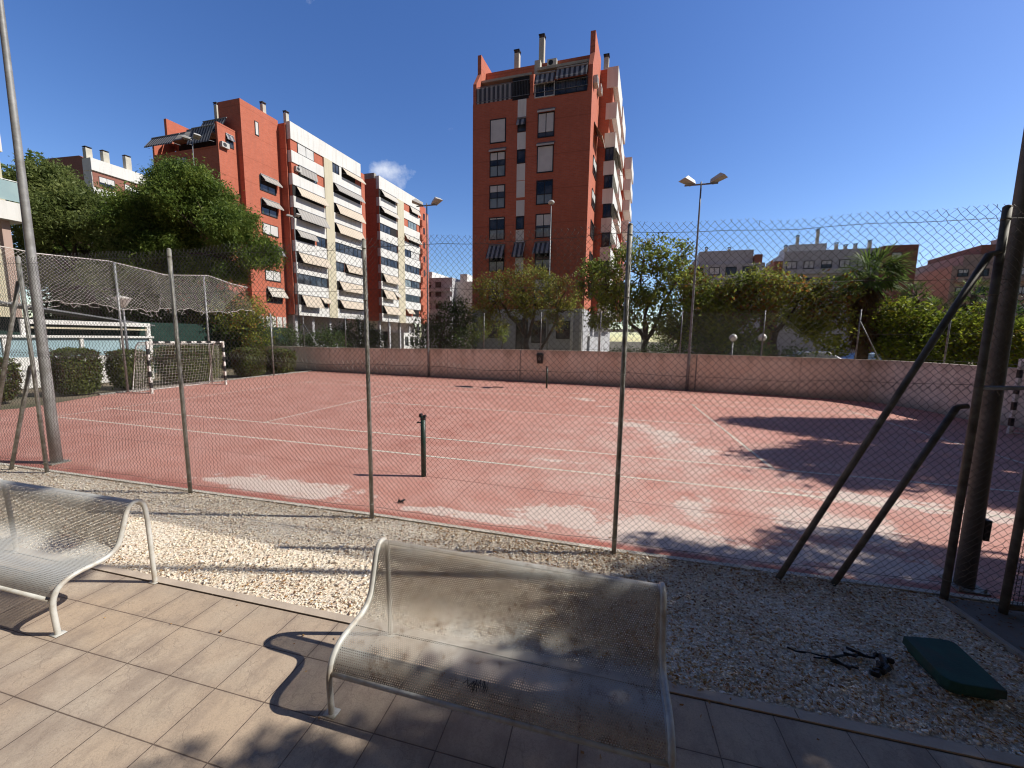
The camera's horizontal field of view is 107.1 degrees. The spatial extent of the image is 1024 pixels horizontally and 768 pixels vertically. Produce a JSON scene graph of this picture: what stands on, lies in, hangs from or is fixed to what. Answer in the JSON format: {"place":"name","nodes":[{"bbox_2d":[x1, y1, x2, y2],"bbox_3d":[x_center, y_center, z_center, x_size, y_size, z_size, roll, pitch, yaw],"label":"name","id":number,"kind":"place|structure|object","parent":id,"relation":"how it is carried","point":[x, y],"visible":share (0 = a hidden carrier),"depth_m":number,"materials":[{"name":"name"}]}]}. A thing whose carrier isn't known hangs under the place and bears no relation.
{"place":"outdoors","nodes":[
{"label":"outdoors","id":0,"kind":"place"},
{"bbox_2d":[12,227,99,318],"bbox_3d":[-37.672,-8.349,31.470,6.321,13.020,6.691,5,8,34],"label":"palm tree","id":1,"kind":"object","parent":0,"point":[61,250],"visible":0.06,"depth_m":30.66,"materials":[{"name":"green plant"}]},
{"bbox_2d":[22,269,267,367],"bbox_3d":[-28.420,-5.704,29.657,21.040,8.638,5.986,2,7,6],"label":"evergreen tree","id":2,"kind":"object","parent":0,"point":[148,306],"visible":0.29,"depth_m":28.33,"materials":[{"name":"green plant"}]},
{"bbox_2d":[0,338,973,680],"bbox_3d":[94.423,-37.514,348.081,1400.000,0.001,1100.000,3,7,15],"label":"ground","id":3,"kind":"structure","parent":0,"point":[232,372],"depth_m":17.52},
{"bbox_2d":[0,137,22,316],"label":"balcony house","id":4,"kind":"structure","parent":3,"relation":"on","point":[10,213],"depth_m":23.35,"materials":[{"name":"white paint"}]},
{"bbox_2d":[0,357,25,401],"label":"clipped hedge","id":5,"kind":"object","parent":3,"relation":"on","point":[13,382],"visible":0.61,"depth_m":13.37,"materials":[{"name":"green plant"}]},
{"bbox_2d":[1,150,81,318],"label":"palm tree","id":6,"kind":"object","parent":3,"relation":"on","point":[30,151],"depth_m":28.66,"materials":[{"name":"green plant"}]},
{"bbox_2d":[47,155,89,319],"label":"distant building","id":7,"kind":"structure","parent":3,"relation":"on","point":[75,162],"depth_m":82.75,"materials":[{"name":"brown brick"}]},
{"bbox_2d":[49,346,103,394],"bbox_3d":[-17.845,-0.555,15.445,1.493,1.981,1.538,3,7,15],"label":"clipped hedge","id":8,"kind":"object","parent":3,"relation":"on","point":[82,371],"visible":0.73,"depth_m":15.19,"materials":[{"name":"green plant"}]},
{"bbox_2d":[0,319,154,389],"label":"pool pavilion","id":9,"kind":"structure","parent":3,"relation":"on","point":[55,345],"depth_m":18.09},
{"bbox_2d":[0,301,154,325],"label":"shed roof","id":10,"kind":"structure","parent":9,"relation":"attached to","point":[91,317],"depth_m":19.94,"materials":[{"name":"grey metal"}]},
{"bbox_2d":[1,148,182,316],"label":"evergreen tree","id":11,"kind":"object","parent":3,"relation":"on","point":[61,200],"visible":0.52,"depth_m":25.97,"materials":[{"name":"green plant"}]},
{"bbox_2d":[112,296,131,357],"bbox_3d":[-17.831,-1.935,17.515,0.640,4.190,0.624,3,7,15],"label":"street lamp","id":12,"kind":"object","parent":3,"relation":"on","point":[124,304],"visible":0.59,"depth_m":17.36,"materials":[{"name":"grey metal"}]},
{"bbox_2d":[82,146,163,317],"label":"distant building","id":13,"kind":"structure","parent":3,"relation":"on","point":[102,171],"depth_m":77.59,"materials":[{"name":"paint"}]},
{"bbox_2d":[99,176,114,189],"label":"window","id":14,"kind":"structure","parent":13,"relation":"in","point":[102,180],"depth_m":77.46,"materials":[{"name":"metal"}]},
{"bbox_2d":[103,348,154,388],"bbox_3d":[-17.519,-0.718,17.349,1.489,1.874,1.572,3,7,15],"label":"clipped hedge","id":15,"kind":"object","parent":3,"relation":"on","point":[110,367],"visible":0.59,"depth_m":16.94,"materials":[{"name":"green plant"}]},
{"bbox_2d":[0,317,287,372],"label":"windscreen","id":16,"kind":"object","parent":3,"relation":"on","point":[160,330],"visible":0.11,"depth_m":24.29,"materials":[{"name":"green fabric"}]},
{"bbox_2d":[81,152,288,323],"bbox_3d":[-23.700,-8.565,27.599,13.568,15.142,7.948,3,7,15],"label":"evergreen tree","id":17,"kind":"object","parent":3,"relation":"on","point":[163,208],"visible":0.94,"depth_m":25.71,"materials":[{"name":"green plant"}]},
{"bbox_2d":[152,343,222,383],"bbox_3d":[-16.916,-1.146,19.892,1.779,2.152,3.075,3,7,15],"label":"clipped hedge","id":18,"kind":"object","parent":3,"relation":"on","point":[189,369],"visible":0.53,"depth_m":19.46,"materials":[{"name":"green plant"}]},
{"bbox_2d":[181,133,200,164],"bbox_3d":[-27.201,-11.485,33.047,1.956,19.176,0.691,3,7,15],"label":"street lamp","id":19,"kind":"object","parent":3,"relation":"on","point":[197,136],"visible":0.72,"depth_m":31.95,"materials":[{"name":"grey metal"}]},
{"bbox_2d":[98,370,313,395],"bbox_3d":[-15.644,-0.257,21.417,0.297,0.100,12.392,2,7,11],"label":"court edging","id":20,"kind":"object","parent":3,"relation":"on","point":[197,383],"visible":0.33,"depth_m":19.23,"materials":[{"name":"concrete"}]},
{"bbox_2d":[183,281,283,352],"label":"evergreen tree","id":21,"kind":"object","parent":3,"relation":"on","point":[262,343],"visible":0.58,"depth_m":27.91,"materials":[{"name":"green plant"}]},
{"bbox_2d":[228,346,267,376],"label":"clipped hedge","id":22,"kind":"object","parent":3,"relation":"on","point":[243,370],"visible":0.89,"depth_m":22.64,"materials":[{"name":"green plant"}]},
{"bbox_2d":[144,98,366,346],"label":"apartment block","id":23,"kind":"structure","parent":3,"relation":"on","point":[273,169],"depth_m":51.41,"materials":[{"name":"red brick"}]},
{"bbox_2d":[259,174,276,195],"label":"window","id":24,"kind":"structure","parent":23,"relation":"in","point":[268,187],"depth_m":48.95,"materials":[{"name":"glass"}]},
{"bbox_2d":[260,198,277,218],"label":"window","id":25,"kind":"structure","parent":23,"relation":"in","point":[268,210],"depth_m":49.35,"materials":[{"name":"glass"}]},
{"bbox_2d":[262,222,278,237],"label":"window","id":26,"kind":"structure","parent":23,"relation":"in","point":[273,230],"depth_m":49.82,"materials":[{"name":"metal"}]},
{"bbox_2d":[265,270,280,282],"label":"window","id":27,"kind":"structure","parent":23,"relation":"in","point":[278,276],"depth_m":50.44,"materials":[{"name":"metal"}]},
{"bbox_2d":[266,288,282,303],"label":"window","id":28,"kind":"structure","parent":23,"relation":"in","point":[279,300],"depth_m":50.54,"materials":[{"name":"glass"}]},
{"bbox_2d":[297,142,313,161],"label":"window","id":29,"kind":"structure","parent":23,"relation":"in","point":[302,150],"depth_m":52.15,"materials":[{"name":"metal"}]},
{"bbox_2d":[297,273,327,287],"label":"window","id":30,"kind":"structure","parent":23,"relation":"in","point":[318,283],"depth_m":54.39,"materials":[{"name":"glass"}]},
{"bbox_2d":[335,242,361,258],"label":"window","id":31,"kind":"structure","parent":23,"relation":"in","point":[353,250],"depth_m":60.65,"materials":[{"name":"glass"}]},
{"bbox_2d":[263,348,297,373],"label":"clipped hedge","id":32,"kind":"object","parent":3,"relation":"on","point":[285,360],"visible":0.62,"depth_m":24.88,"materials":[{"name":"green plant"}]},
{"bbox_2d":[286,213,300,338],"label":"street lamp","id":33,"kind":"object","parent":3,"relation":"on","point":[296,215],"visible":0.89,"depth_m":43.85,"materials":[{"name":"grey metal"}]},
{"bbox_2d":[262,323,350,347],"bbox_3d":[-19.162,-3.601,31.934,12.230,4.064,2.729,2,7,12],"label":"shrub","id":34,"kind":"object","parent":3,"relation":"on","point":[321,339],"visible":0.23,"depth_m":31.16,"materials":[{"name":"green plant"}]},
{"bbox_2d":[317,314,392,347],"bbox_3d":[-15.789,-4.649,37.909,7.702,4.838,3.602,3,7,15],"label":"shrub","id":35,"kind":"object","parent":3,"relation":"on","point":[363,336],"visible":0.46,"depth_m":37.43,"materials":[{"name":"green plant"}]},
{"bbox_2d":[348,173,428,347],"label":"apartment block","id":36,"kind":"structure","parent":3,"relation":"on","point":[392,211],"depth_m":71.48,"materials":[{"name":"white paint"}]},
{"bbox_2d":[380,240,396,252],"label":"window","id":37,"kind":"structure","parent":36,"relation":"in","point":[392,249],"depth_m":69.59,"materials":[{"name":"glass"}]},
{"bbox_2d":[381,256,397,268],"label":"window","id":38,"kind":"structure","parent":36,"relation":"in","point":[383,259],"depth_m":70.03,"materials":[{"name":"glass"}]},
{"bbox_2d":[406,294,478,348],"bbox_3d":[-6.452,-5.042,35.439,7.509,6.603,4.050,3,7,15],"label":"shrub","id":39,"kind":"object","parent":3,"relation":"on","point":[456,320],"visible":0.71,"depth_m":34.91,"materials":[{"name":"green plant"}]},
{"bbox_2d":[421,272,472,348],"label":"distant building","id":40,"kind":"structure","parent":3,"relation":"on","point":[459,287],"depth_m":88.67,"materials":[{"name":"concrete"}]},
{"bbox_2d":[465,317,509,348],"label":"shrub","id":41,"kind":"object","parent":3,"relation":"on","point":[485,334],"visible":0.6,"depth_m":30.90,"materials":[{"name":"green plant"}]},
{"bbox_2d":[0,204,1023,604],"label":"chain link fence","id":42,"kind":"object","parent":3,"relation":"on","point":[978,382],"visible":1,"depth_m":4.44,"materials":[{"name":"metal"}]},
{"bbox_2d":[998,469,1023,614],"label":"wire gate","id":43,"kind":"structure","parent":42,"relation":"attached to","point":[1005,606],"depth_m":3.51,"materials":[{"name":"grey metal"}]},
{"bbox_2d":[0,463,1023,604],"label":"court kerb","id":44,"kind":"structure","parent":3,"relation":"on","point":[860,582],"depth_m":4.75,"materials":[{"name":"concrete"}]},
{"bbox_2d":[0,371,1023,601],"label":"court surface","id":45,"kind":"object","parent":3,"relation":"on","point":[504,437],"visible":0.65,"depth_m":7.91,"materials":[{"name":"red paint"}]},
{"bbox_2d":[0,0,70,465],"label":"floodlight pole","id":46,"kind":"object","parent":45,"relation":"on","point":[28,232],"visible":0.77,"depth_m":6.81,"materials":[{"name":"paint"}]},
{"bbox_2d":[0,246,274,391],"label":"ball stop net","id":47,"kind":"object","parent":45,"relation":"on","point":[119,311],"visible":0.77,"depth_m":16.10,"materials":[{"name":"fabric"}]},
{"bbox_2d":[132,341,226,393],"bbox_3d":[-15.300,-0.888,17.513,1.108,2.190,3.380,2,7,12],"label":"football goal","id":48,"kind":"object","parent":45,"relation":"on","point":[146,345],"visible":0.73,"depth_m":16.93,"materials":[{"name":"white paint"}]},
{"bbox_2d":[417,413,426,476],"bbox_3d":[-1.639,1.113,6.884,0.168,1.165,0.097,3,7,15],"label":"net post","id":49,"kind":"object","parent":45,"relation":"on","point":[423,442],"visible":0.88,"depth_m":6.84,"materials":[{"name":"black metal"}]},
{"bbox_2d":[412,197,442,376],"bbox_3d":[-5.342,-5.948,23.970,2.141,11.017,0.727,3,7,15],"label":"floodlight pole","id":50,"kind":"object","parent":45,"relation":"on","point":[436,201],"visible":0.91,"depth_m":23.67,"materials":[{"name":"metal"}]},
{"bbox_2d":[60,417,1014,517],"bbox_3d":[-1.893,1.540,8.149,25.401,0.001,0.068,3,7,15],"label":"court line","id":51,"kind":"object","parent":45,"relation":"on","point":[573,471],"visible":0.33,"depth_m":7.22,"materials":[{"name":"paint"}]},
{"bbox_2d":[371,401,715,425],"bbox_3d":[0.063,0.962,13.249,12.800,0.001,0.068,3,7,16],"label":"court line","id":52,"kind":"object","parent":45,"relation":"on","point":[555,414],"visible":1,"depth_m":12.84,"materials":[{"name":"paint"}]},
{"bbox_2d":[110,408,1018,491],"bbox_3d":[-1.522,1.389,9.464,25.400,0.001,0.068,3,7,15],"label":"court line","id":53,"kind":"object","parent":45,"relation":"on","point":[596,452],"visible":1,"depth_m":8.43,"materials":[{"name":"paint"}]},
{"bbox_2d":[309,382,855,413],"bbox_3d":[0.810,0.503,17.188,25.100,0.001,0.068,3,7,16],"label":"court line","id":54,"kind":"object","parent":45,"relation":"on","point":[591,398],"visible":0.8,"depth_m":16.27,"materials":[{"name":"paint"}]},
{"bbox_2d":[679,172,727,390],"bbox_3d":[9.240,-4.906,19.061,2.231,10.567,0.727,3,7,15],"label":"floodlight pole","id":55,"kind":"object","parent":45,"relation":"on","point":[689,181],"visible":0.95,"depth_m":18.80,"materials":[{"name":"metal"}]},
{"bbox_2d":[691,404,772,467],"bbox_3d":[6.290,1.269,11.498,0.068,0.001,7.951,3,7,14],"label":"court line","id":56,"kind":"object","parent":45,"relation":"on","point":[760,458],"visible":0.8,"depth_m":9.76,"materials":[{"name":"paint"}]},
{"bbox_2d":[938,129,1023,596],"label":"floodlight pole","id":57,"kind":"object","parent":45,"relation":"on","point":[1018,196],"visible":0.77,"depth_m":3.75,"materials":[{"name":"metal"}]},
{"bbox_2d":[1006,359,1023,433],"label":"football goal","id":58,"kind":"object","parent":45,"relation":"on","point":[1014,403],"visible":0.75,"depth_m":10.94,"materials":[{"name":"white paint"}]},
{"bbox_2d":[0,385,1023,757],"bbox_3d":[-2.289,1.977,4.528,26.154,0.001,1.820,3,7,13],"label":"gravel bed","id":59,"kind":"object","parent":3,"relation":"on","point":[316,571],"visible":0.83,"depth_m":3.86,"materials":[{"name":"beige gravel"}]},
{"bbox_2d":[787,646,894,677],"bbox_3d":[2.650,2.191,3.022,0.769,0.068,0.285,2,7,7],"label":"burnt debris","id":60,"kind":"object","parent":59,"relation":"on","point":[882,667],"visible":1,"depth_m":3.00,"materials":[{"name":"plastic"}]},
{"bbox_2d":[902,636,1006,700],"bbox_3d":[3.375,2.179,2.920,0.364,0.115,0.494,3,7,15],"label":"padded block","id":61,"kind":"object","parent":59,"relation":"on","point":[950,666],"depth_m":2.84,"materials":[{"name":"green fabric"}]},
{"bbox_2d":[944,601,1023,660],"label":"path kerb","id":62,"kind":"structure","parent":59,"relation":"on","point":[993,636],"depth_m":3.34,"materials":[{"name":"concrete"}]},
{"bbox_2d":[1,543,1023,767],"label":"paving edging","id":63,"kind":"object","parent":3,"relation":"on","point":[949,747],"visible":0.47,"depth_m":2.68,"materials":[{"name":"beige concrete"}]},
{"bbox_2d":[465,258,586,349],"bbox_3d":[0.949,-4.990,27.927,9.179,8.520,3.823,3,7,15],"label":"mimosa tree","id":64,"kind":"object","parent":3,"relation":"on","point":[495,298],"visible":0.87,"depth_m":27.51,"materials":[{"name":"green plant"}]},
{"bbox_2d":[546,200,553,349],"bbox_3d":[2.661,-6.836,27.294,0.480,12.240,0.480,3,7,15],"label":"street lamp","id":65,"kind":"object","parent":3,"relation":"on","point":[551,202],"visible":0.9,"depth_m":26.94,"materials":[{"name":"grey metal"}]},
{"bbox_2d":[472,30,642,351],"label":"tower block","id":66,"kind":"structure","parent":3,"relation":"on","point":[554,129],"depth_m":33.99,"materials":[{"name":"red brick"}]},
{"bbox_2d":[489,251,503,271],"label":"window","id":67,"kind":"structure","parent":66,"relation":"in","point":[494,260],"depth_m":35.23,"materials":[{"name":"glass"}]},
{"bbox_2d":[489,184,504,208],"bbox_3d":[-1.347,-17.076,34.542,1.497,2.070,0.100,3,7,15],"label":"window","id":68,"kind":"structure","parent":66,"relation":"in","point":[496,192],"depth_m":34.53,"materials":[{"name":"grey glass"}]},
{"bbox_2d":[489,217,504,239],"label":"window","id":69,"kind":"structure","parent":66,"relation":"in","point":[496,224],"depth_m":34.85,"materials":[{"name":"grey glass"}]},
{"bbox_2d":[489,151,505,177],"bbox_3d":[-1.303,-19.841,34.212,1.497,2.140,0.100,3,7,15],"label":"window","id":70,"kind":"structure","parent":66,"relation":"in","point":[497,160],"depth_m":34.18,"materials":[{"name":"glass"}]},
{"bbox_2d":[490,118,505,143],"bbox_3d":[-1.259,-22.641,33.877,1.497,2.020,0.100,3,7,15],"label":"window","id":71,"kind":"structure","parent":66,"relation":"in","point":[497,127],"depth_m":33.84,"materials":[{"name":"metal"}]},
{"bbox_2d":[516,216,523,229],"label":"window","id":72,"kind":"structure","parent":66,"relation":"in","point":[519,219],"depth_m":34.24,"materials":[{"name":"glass"}]},
{"bbox_2d":[517,149,524,163],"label":"window","id":73,"kind":"structure","parent":66,"relation":"in","point":[520,153],"depth_m":33.57,"materials":[{"name":"glass"}]},
{"bbox_2d":[515,320,527,349],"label":"window","id":74,"kind":"structure","parent":66,"relation":"in","point":[518,333],"depth_m":35.45,"materials":[{"name":"glass"}]},
{"bbox_2d":[531,321,545,342],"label":"window","id":75,"kind":"structure","parent":66,"relation":"in","point":[535,334],"depth_m":34.95,"materials":[{"name":"glass"}]},
{"bbox_2d":[534,253,550,269],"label":"window","id":76,"kind":"structure","parent":66,"relation":"in","point":[543,255],"depth_m":34.05,"materials":[{"name":"glass"}]},
{"bbox_2d":[535,213,551,237],"bbox_3d":[2.812,-14.092,33.713,1.467,2.050,0.100,3,7,15],"label":"window","id":77,"kind":"structure","parent":66,"relation":"in","point":[542,222],"depth_m":33.70,"materials":[{"name":"glass"}]},
{"bbox_2d":[534,81,554,98],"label":"window","id":78,"kind":"structure","parent":66,"relation":"in","point":[549,93],"depth_m":32.42,"materials":[{"name":"grey glass"}]},
{"bbox_2d":[536,179,552,204],"bbox_3d":[2.856,-16.906,33.377,1.467,2.040,0.100,3,7,15],"label":"window","id":79,"kind":"structure","parent":66,"relation":"in","point":[544,188],"depth_m":33.37,"materials":[{"name":"glass"}]},
{"bbox_2d":[537,144,553,172],"bbox_3d":[2.899,-19.637,33.051,1.467,2.220,0.100,3,7,15],"label":"window","id":80,"kind":"structure","parent":66,"relation":"in","point":[545,154],"depth_m":33.02,"materials":[{"name":"metal"}]},
{"bbox_2d":[537,111,554,137],"bbox_3d":[2.943,-22.397,32.721,1.467,2.000,0.100,3,7,15],"label":"window","id":81,"kind":"structure","parent":66,"relation":"in","point":[546,120],"depth_m":32.69,"materials":[{"name":"metal"}]},
{"bbox_2d":[556,321,569,338],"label":"window","id":82,"kind":"structure","parent":66,"relation":"in","point":[566,334],"depth_m":34.29,"materials":[{"name":"glass"}]},
{"bbox_2d":[555,75,587,95],"bbox_3d":[4.961,-25.100,31.841,2.727,1.140,0.100,3,7,15],"label":"window","id":83,"kind":"structure","parent":66,"relation":"in","point":[577,82],"depth_m":31.83,"materials":[{"name":"glass"}]},
{"bbox_2d":[601,232,609,246],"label":"window","id":84,"kind":"structure","parent":66,"relation":"in","point":[606,242],"depth_m":36.58,"materials":[{"name":"glass"}]},
{"bbox_2d":[602,203,611,217],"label":"window","id":85,"kind":"structure","parent":66,"relation":"in","point":[606,207],"depth_m":36.26,"materials":[{"name":"glass"}]},
{"bbox_2d":[604,174,612,188],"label":"window","id":86,"kind":"structure","parent":66,"relation":"in","point":[608,179],"depth_m":35.95,"materials":[{"name":"glass"}]},
{"bbox_2d":[605,147,613,160],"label":"window","id":87,"kind":"structure","parent":66,"relation":"in","point":[609,151],"depth_m":35.65,"materials":[{"name":"glass"}]},
{"bbox_2d":[248,345,1023,428],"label":"boundary wall","id":88,"kind":"structure","parent":3,"relation":"on","point":[517,361],"depth_m":19.57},
{"bbox_2d":[256,300,1018,364],"bbox_3d":[-2.828,-3.179,23.245,44.664,2.430,4.723,4,8,26],"label":"wall top fence","id":89,"kind":"object","parent":88,"relation":"on","point":[762,338],"depth_m":21.32,"materials":[{"name":"metal"}]},
{"bbox_2d":[573,231,707,352],"bbox_3d":[7.867,-4.832,24.041,8.094,9.278,3.797,3,7,15],"label":"mimosa tree","id":90,"kind":"object","parent":3,"relation":"on","point":[614,287],"visible":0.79,"depth_m":23.37,"materials":[{"name":"green plant"}]},
{"bbox_2d":[601,333,821,357],"bbox_3d":[10.856,-1.351,21.268,11.605,3.063,2.014,3,7,17],"label":"shrub","id":91,"kind":"object","parent":3,"relation":"on","point":[705,349],"visible":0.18,"depth_m":21.05,"materials":[{"name":"green plant"}]},
{"bbox_2d":[652,315,777,355],"bbox_3d":[11.692,-2.095,22.264,6.738,4.340,2.503,3,7,15],"label":"shrub","id":92,"kind":"object","parent":3,"relation":"on","point":[661,329],"visible":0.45,"depth_m":21.82,"materials":[{"name":"green plant"}]},
{"bbox_2d":[664,268,768,354],"bbox_3d":[12.094,-3.471,22.711,5.914,6.981,3.482,3,7,15],"label":"mimosa tree","id":93,"kind":"object","parent":3,"relation":"on","point":[703,297],"visible":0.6,"depth_m":21.84,"materials":[{"name":"green plant"}]},
{"bbox_2d":[683,247,764,354],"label":"distant building","id":94,"kind":"structure","parent":3,"relation":"on","point":[723,256],"depth_m":70.79,"materials":[{"name":"concrete"}]},
{"bbox_2d":[697,259,871,355],"bbox_3d":[15.092,-3.396,21.509,8.652,7.258,3.449,3,7,15],"label":"mimosa tree","id":95,"kind":"object","parent":3,"relation":"on","point":[809,296],"visible":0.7,"depth_m":20.72,"materials":[{"name":"green plant"}]},
{"bbox_2d":[784,351,840,358],"bbox_3d":[18.894,-1.316,23.877,4.281,1.498,1.816,2,7,10],"label":"parked car","id":96,"kind":"object","parent":3,"relation":"on","point":[826,356],"visible":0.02,"depth_m":23.10,"materials":[{"name":"silver metal"}]},
{"bbox_2d":[757,228,918,357],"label":"distant building","id":97,"kind":"structure","parent":3,"relation":"on","point":[807,260],"depth_m":68.34,"materials":[{"name":"concrete"}]},
{"bbox_2d":[824,241,919,358],"bbox_3d":[19.440,-3.579,20.803,4.453,7.862,4.363,3,7,15],"label":"palm tree","id":98,"kind":"object","parent":3,"relation":"on","point":[874,294],"visible":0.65,"depth_m":20.28,"materials":[{"name":"green plant"}]},
{"bbox_2d":[896,281,935,325],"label":"palm tree","id":99,"kind":"object","parent":3,"relation":"on","point":[920,284],"visible":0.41,"depth_m":33.43,"materials":[{"name":"green plant"}]},
{"bbox_2d":[862,294,1023,367],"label":"shrub","id":100,"kind":"object","parent":3,"relation":"on","point":[918,349],"visible":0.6,"depth_m":19.33,"materials":[{"name":"green plant"}]},
{"bbox_2d":[912,239,1023,359],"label":"distant building","id":101,"kind":"structure","parent":3,"relation":"on","point":[955,264],"depth_m":63.92,"materials":[{"name":"brick"}]},
{"bbox_2d":[949,277,989,364],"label":"palm tree","id":102,"kind":"object","parent":3,"relation":"on","point":[975,296],"visible":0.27,"depth_m":32.46,"materials":[{"name":"green plant"}]},
{"bbox_2d":[0,551,1012,767],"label":"paving","id":103,"kind":"structure","parent":0,"point":[134,678],"depth_m":2.57,"materials":[{"name":"beige tile"}]},
{"bbox_2d":[0,478,157,637],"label":"park bench","id":104,"kind":"object","parent":103,"relation":"on","point":[12,518],"visible":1,"depth_m":3.67,"materials":[{"name":"paint"}]},
{"bbox_2d":[322,537,675,767],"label":"park bench","id":105,"kind":"object","parent":103,"relation":"on","point":[657,663],"visible":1,"depth_m":2.50,"materials":[{"name":"paint"}]},
{"bbox_2d":[0,0,1023,341],"label":"sky","id":106,"kind":"structure","parent":0,"point":[809,110],"materials":[{"name":"blue"}]},
{"bbox_2d":[923,295,954,361],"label":"palm tree","id":107,"kind":"object","parent":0,"point":[935,302],"visible":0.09,"depth_m":32.94,"materials":[{"name":"green plant"}]},
{"bbox_2d":[949,598,1023,652],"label":"concrete path","id":108,"kind":"structure","parent":0,"point":[1003,630],"depth_m":3.49,"materials":[{"name":"grey concrete"}]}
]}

